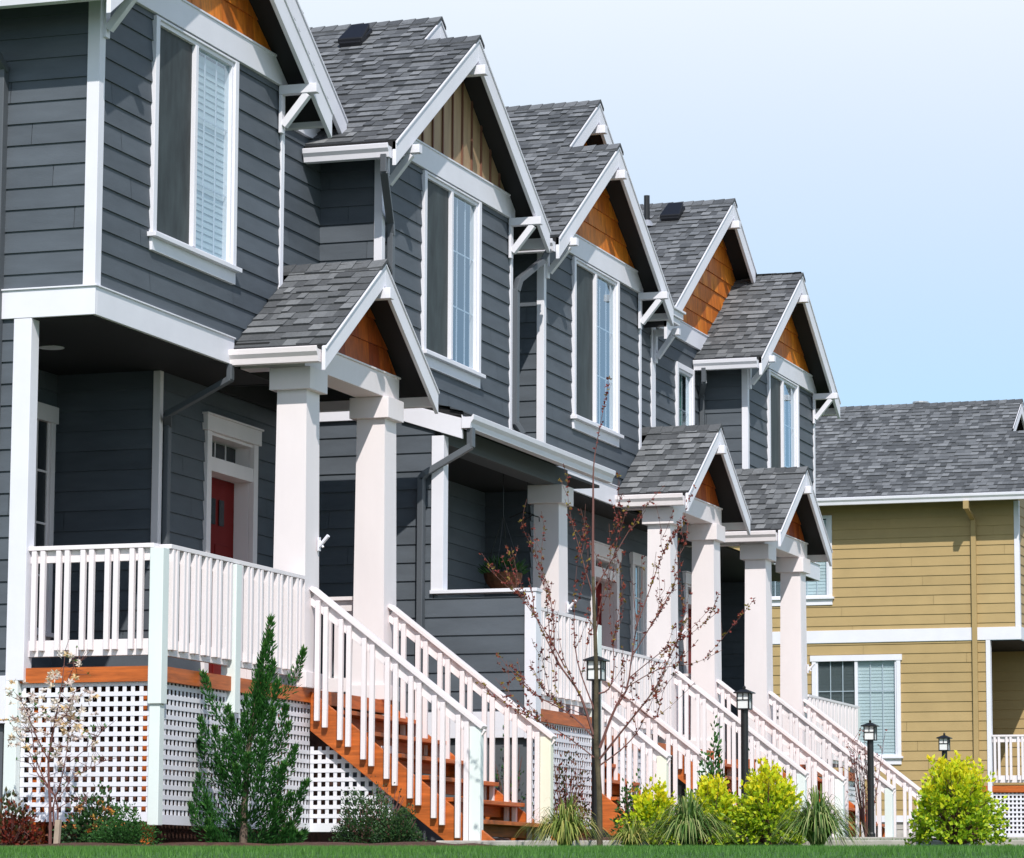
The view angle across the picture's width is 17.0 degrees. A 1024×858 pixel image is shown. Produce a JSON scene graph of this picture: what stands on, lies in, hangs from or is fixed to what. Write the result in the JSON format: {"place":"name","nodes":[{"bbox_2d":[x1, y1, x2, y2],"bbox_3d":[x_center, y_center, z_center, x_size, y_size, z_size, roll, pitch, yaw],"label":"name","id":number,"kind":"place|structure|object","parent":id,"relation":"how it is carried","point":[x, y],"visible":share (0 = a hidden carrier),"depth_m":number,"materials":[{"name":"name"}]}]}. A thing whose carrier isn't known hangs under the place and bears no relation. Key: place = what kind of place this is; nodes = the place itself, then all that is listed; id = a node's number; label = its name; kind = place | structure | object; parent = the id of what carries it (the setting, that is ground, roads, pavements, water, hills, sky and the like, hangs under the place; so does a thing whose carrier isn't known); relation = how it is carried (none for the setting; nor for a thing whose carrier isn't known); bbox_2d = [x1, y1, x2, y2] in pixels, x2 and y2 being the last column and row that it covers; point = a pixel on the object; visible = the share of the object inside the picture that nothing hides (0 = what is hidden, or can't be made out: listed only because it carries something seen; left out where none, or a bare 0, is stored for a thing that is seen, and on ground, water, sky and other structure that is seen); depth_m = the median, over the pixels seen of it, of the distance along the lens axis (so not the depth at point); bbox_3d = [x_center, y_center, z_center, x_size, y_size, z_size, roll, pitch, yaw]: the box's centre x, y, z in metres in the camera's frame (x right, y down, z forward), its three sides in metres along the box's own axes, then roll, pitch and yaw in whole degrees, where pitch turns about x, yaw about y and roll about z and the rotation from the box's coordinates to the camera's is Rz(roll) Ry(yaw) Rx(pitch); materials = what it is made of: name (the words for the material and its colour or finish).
{"place":"outdoors","nodes":[
{"label":"outdoors","id":0,"kind":"place"},
{"bbox_2d":[0,837,1023,857],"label":"lawn","id":1,"kind":"structure","parent":0,"point":[417,856],"depth_m":19.01,"materials":[{"name":"green plant"}]},
{"bbox_2d":[0,842,494,847],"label":"planting bed","id":2,"kind":"object","parent":1,"relation":"on","point":[88,844],"visible":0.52,"depth_m":25.66,"materials":[{"name":"brown soil"}]},
{"bbox_2d":[0,787,48,844],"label":"red leaf shrub","id":3,"kind":"object","parent":2,"relation":"on","point":[11,830],"visible":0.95,"depth_m":26.45,"materials":[{"name":"red plant"}]},
{"bbox_2d":[53,820,61,843],"bbox_3d":[-3.434,3.087,25.878,0.056,0.270,0.040,-2,-8,19],"label":"garden stake","id":4,"kind":"object","parent":2,"relation":"on","point":[57,831],"visible":0.56,"depth_m":25.87,"materials":[{"name":"beige wood"}]},
{"bbox_2d":[0,640,117,843],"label":"magnolia","id":5,"kind":"object","parent":2,"relation":"on","point":[56,720],"visible":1,"depth_m":26.37,"materials":[{"name":"white plant"}]},
{"bbox_2d":[52,781,132,842],"bbox_3d":[-3.168,2.971,26.393,0.658,0.531,0.522,-2,-8,19],"label":"flowering shrub","id":6,"kind":"object","parent":2,"relation":"on","point":[79,827],"visible":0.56,"depth_m":26.33,"materials":[{"name":"green plant"}]},
{"bbox_2d":[82,800,165,844],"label":"creeping shrub","id":7,"kind":"object","parent":2,"relation":"on","point":[135,832],"visible":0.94,"depth_m":25.89,"materials":[{"name":"green plant"}]},
{"bbox_2d":[187,613,311,843],"bbox_3d":[-2.111,2.485,27.591,1.017,2.009,0.839,1,-8,-5],"label":"juniper","id":8,"kind":"object","parent":2,"relation":"on","point":[261,708],"visible":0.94,"depth_m":27.43,"materials":[{"name":"green plant"}]},
{"bbox_2d":[270,806,305,840],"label":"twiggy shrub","id":9,"kind":"object","parent":2,"relation":"on","point":[290,820],"visible":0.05,"depth_m":28.32,"materials":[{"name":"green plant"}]},
{"bbox_2d":[328,786,393,843],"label":"boxwood","id":10,"kind":"object","parent":2,"relation":"on","point":[361,832],"visible":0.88,"depth_m":28.60,"materials":[{"name":"green plant"}]},
{"bbox_2d":[369,803,426,842],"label":"boxwood","id":11,"kind":"object","parent":2,"relation":"on","point":[404,831],"visible":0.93,"depth_m":28.34,"materials":[{"name":"green plant"}]},
{"bbox_2d":[0,0,556,844],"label":"townhouse","id":12,"kind":"structure","parent":1,"relation":"on","point":[186,318],"depth_m":29.75,"materials":[{"name":"grey wood"}]},
{"bbox_2d":[34,402,58,640],"bbox_3d":[-4.231,0.831,30.096,0.145,2.170,0.880,-2,-8,19],"label":"window","id":13,"kind":"structure","parent":12,"relation":"in","point":[47,415],"depth_m":30.38,"materials":[{"name":"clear glass"}]},
{"bbox_2d":[147,15,241,284],"bbox_3d":[-2.741,-2.381,29.590,0.145,2.010,1.820,-2,-8,19],"label":"window","id":14,"kind":"structure","parent":12,"relation":"in","point":[176,176],"depth_m":29.58,"materials":[{"name":"white glass"}]},
{"bbox_2d":[354,776,405,839],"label":"rose bush","id":15,"kind":"object","parent":1,"relation":"on","point":[386,802],"visible":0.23,"depth_m":29.09,"materials":[{"name":"green plant"}]},
{"bbox_2d":[302,16,713,839],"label":"townhouse","id":16,"kind":"structure","parent":1,"relation":"on","point":[428,192],"depth_m":34.88,"materials":[{"name":"grey wood"}]},
{"bbox_2d":[420,170,485,388],"bbox_3d":[-0.635,-1.536,35.702,0.145,2.010,1.820,-2,-8,19],"label":"window","id":17,"kind":"structure","parent":16,"relation":"in","point":[437,210],"depth_m":35.60,"materials":[{"name":"white glass"}]},
{"bbox_2d":[478,474,530,588],"bbox_3d":[-0.093,1.070,36.587,0.616,1.350,0.596,-2,-8,19],"label":"hanging basket","id":18,"kind":"object","parent":16,"relation":"hanging from","point":[492,580],"visible":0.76,"depth_m":36.41,"materials":[{"name":"green leaf"},{"name":"brown terracotta"}]},
{"bbox_2d":[509,511,539,522],"bbox_3d":[0.136,0.689,36.766,0.348,0.644,0.012,-2,-8,19],"label":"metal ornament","id":19,"kind":"object","parent":16,"relation":"hanging from","point":[526,516],"visible":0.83,"depth_m":36.72,"materials":[{"name":"black metal"}]},
{"bbox_2d":[355,837,746,841],"bbox_3d":[-0.846,3.995,33.341,6.700,0.086,3.000,-2,-8,19],"label":"planting bed","id":20,"kind":"object","parent":1,"relation":"on","point":[509,839],"visible":0.04,"depth_m":31.75,"materials":[{"name":"brown soil"}]},
{"bbox_2d":[495,725,532,837],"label":"leafy shrub","id":21,"kind":"object","parent":20,"relation":"on","point":[500,785],"visible":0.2,"depth_m":32.58,"materials":[{"name":"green plant"}]},
{"bbox_2d":[532,738,591,838],"bbox_3d":[0.498,3.371,32.024,0.661,0.979,0.637,-2,-8,19],"label":"rose bush","id":22,"kind":"object","parent":20,"relation":"on","point":[565,790],"visible":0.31,"depth_m":31.97,"materials":[{"name":"red plant"}]},
{"bbox_2d":[583,656,609,838],"bbox_3d":[0.780,2.966,31.749,0.202,1.810,0.202,-2,-8,19],"label":"post lamp","id":23,"kind":"object","parent":20,"relation":"on","point":[602,661],"visible":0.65,"depth_m":31.76,"materials":[{"name":"black metal"}]},
{"bbox_2d":[609,768,641,837],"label":"green perennial","id":24,"kind":"object","parent":20,"relation":"on","point":[630,803],"visible":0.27,"depth_m":32.06,"materials":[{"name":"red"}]},
{"bbox_2d":[694,715,732,831],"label":"leafy shrub","id":25,"kind":"object","parent":20,"relation":"on","point":[713,768],"visible":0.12,"depth_m":31.98,"materials":[{"name":"green plant"}]},
{"bbox_2d":[513,793,609,845],"bbox_3d":[0.408,3.134,27.543,0.905,0.439,0.888,-2,-8,19],"label":"sedge tuft","id":26,"kind":"object","parent":1,"relation":"on","point":[565,828],"visible":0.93,"depth_m":27.43,"materials":[{"name":"green plant"}]},
{"bbox_2d":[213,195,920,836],"bbox_3d":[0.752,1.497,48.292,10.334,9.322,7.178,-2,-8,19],"label":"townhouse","id":27,"kind":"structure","parent":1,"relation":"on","point":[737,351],"depth_m":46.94,"materials":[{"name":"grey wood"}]},
{"bbox_2d":[675,361,694,425],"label":"window","id":28,"kind":"structure","parent":27,"relation":"in","point":[681,369],"depth_m":46.56,"materials":[{"name":"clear glass"}]},
{"bbox_2d":[766,369,799,467],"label":"window","id":29,"kind":"structure","parent":27,"relation":"in","point":[776,383],"depth_m":48.69,"materials":[{"name":"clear glass"}]},
{"bbox_2d":[475,376,755,845],"bbox_3d":[0.844,1.456,27.526,2.334,3.836,0.882,-2,-8,19],"label":"young tree","id":30,"kind":"object","parent":1,"relation":"on","point":[597,746],"visible":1,"depth_m":27.55,"materials":[{"name":"brown plant"}]},
{"bbox_2d":[592,816,667,846],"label":"sedge tuft","id":31,"kind":"object","parent":1,"relation":"on","point":[629,835],"visible":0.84,"depth_m":27.37,"materials":[{"name":"green plant"}]},
{"bbox_2d":[615,773,679,845],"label":"golden shrub","id":32,"kind":"object","parent":1,"relation":"on","point":[646,806],"visible":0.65,"depth_m":27.71,"materials":[{"name":"yellow plant"}]},
{"bbox_2d":[484,99,846,836],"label":"townhouse","id":33,"kind":"structure","parent":1,"relation":"on","point":[594,295],"depth_m":41.02,"materials":[{"name":"grey wood"}]},
{"bbox_2d":[570,256,623,447],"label":"window","id":34,"kind":"structure","parent":33,"relation":"in","point":[584,276],"depth_m":40.30,"materials":[{"name":"white glass"}]},
{"bbox_2d":[596,552,646,655],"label":"window","id":35,"kind":"structure","parent":33,"relation":"in","point":[638,575],"depth_m":43.33,"materials":[{"name":"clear glass"}]},
{"bbox_2d":[629,789,749,845],"bbox_3d":[1.387,3.058,26.982,0.982,0.453,0.953,-2,-8,19],"label":"sedge tuft","id":36,"kind":"object","parent":1,"relation":"on","point":[688,824],"visible":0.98,"depth_m":26.88,"materials":[{"name":"green plant"}]},
{"bbox_2d":[674,771,747,845],"bbox_3d":[1.592,3.086,27.786,0.671,0.639,0.607,-2,-8,19],"label":"golden shrub","id":37,"kind":"object","parent":1,"relation":"on","point":[710,791],"visible":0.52,"depth_m":27.64,"materials":[{"name":"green plant"}]},
{"bbox_2d":[715,756,808,845],"bbox_3d":[2.025,2.984,27.413,0.816,0.745,0.730,-2,-8,19],"label":"golden shrub","id":38,"kind":"object","parent":1,"relation":"on","point":[766,801],"visible":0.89,"depth_m":27.29,"materials":[{"name":"yellow plant"}]},
{"bbox_2d":[754,785,868,845],"bbox_3d":[2.378,3.004,26.683,0.982,0.486,0.983,-2,-8,19],"label":"sedge tuft","id":39,"kind":"object","parent":1,"relation":"on","point":[818,823],"visible":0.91,"depth_m":26.55,"materials":[{"name":"green plant"}]},
{"bbox_2d":[936,732,951,830],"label":"post lamp","id":40,"kind":"object","parent":1,"relation":"on","point":[944,743],"visible":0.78,"depth_m":50.44,"materials":[{"name":"black metal"}]},
{"bbox_2d":[904,750,1011,845],"bbox_3d":[3.454,2.885,26.754,0.842,0.766,0.828,-2,-8,19],"label":"golden shrub","id":41,"kind":"object","parent":1,"relation":"on","point":[959,817],"visible":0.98,"depth_m":26.64,"materials":[{"name":"yellow plant"}]},
{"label":"planting bed","id":42,"kind":"structure","parent":1,"relation":"on","visible":0},
{"bbox_2d":[839,728,886,836],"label":"bare shrub","id":43,"kind":"object","parent":42,"relation":"on","point":[862,805],"visible":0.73,"depth_m":43.59,"materials":[{"name":"red plant"}]},
{"bbox_2d":[861,720,879,836],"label":"post lamp","id":44,"kind":"object","parent":42,"relation":"on","point":[870,733],"visible":0.89,"depth_m":43.05,"materials":[{"name":"black metal"}]},
{"bbox_2d":[298,0,1023,643],"label":"sky","id":45,"kind":"structure","parent":0,"point":[872,151],"materials":[{"name":"blue"}]},
{"bbox_2d":[436,840,1023,846],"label":"front walk","id":46,"kind":"structure","parent":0,"point":[605,842],"depth_m":28.04,"materials":[{"name":"concrete"}]},
{"bbox_2d":[781,837,1023,839],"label":"front walk","id":47,"kind":"structure","parent":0,"point":[894,838],"depth_m":33.51,"materials":[{"name":"concrete"}]},
{"bbox_3d":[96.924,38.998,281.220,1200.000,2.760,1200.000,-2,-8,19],"label":"ground","id":48,"kind":"structure","parent":0,"visible":0},
{"bbox_2d":[683,399,1023,836],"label":"ochre house","id":49,"kind":"structure","parent":48,"relation":"on","point":[921,505],"depth_m":63.23,"materials":[{"name":"yellow wood"}]},
{"bbox_2d":[772,515,834,605],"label":"window","id":50,"kind":"structure","parent":49,"relation":"in","point":[820,592],"depth_m":63.80,"materials":[{"name":"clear glass"}]},
{"bbox_2d":[812,660,902,764],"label":"window","id":51,"kind":"structure","parent":49,"relation":"in","point":[872,686],"depth_m":63.22,"materials":[{"name":"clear glass"}]},
{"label":"planting bed","id":52,"kind":"structure","parent":0,"visible":0},
{"bbox_2d":[733,685,755,829],"bbox_3d":[2.535,3.668,37.341,0.198,1.750,0.198,-2,-8,19],"label":"post lamp","id":53,"kind":"object","parent":52,"relation":"on","point":[744,703],"visible":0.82,"depth_m":37.36,"materials":[{"name":"black metal"}]}
]}

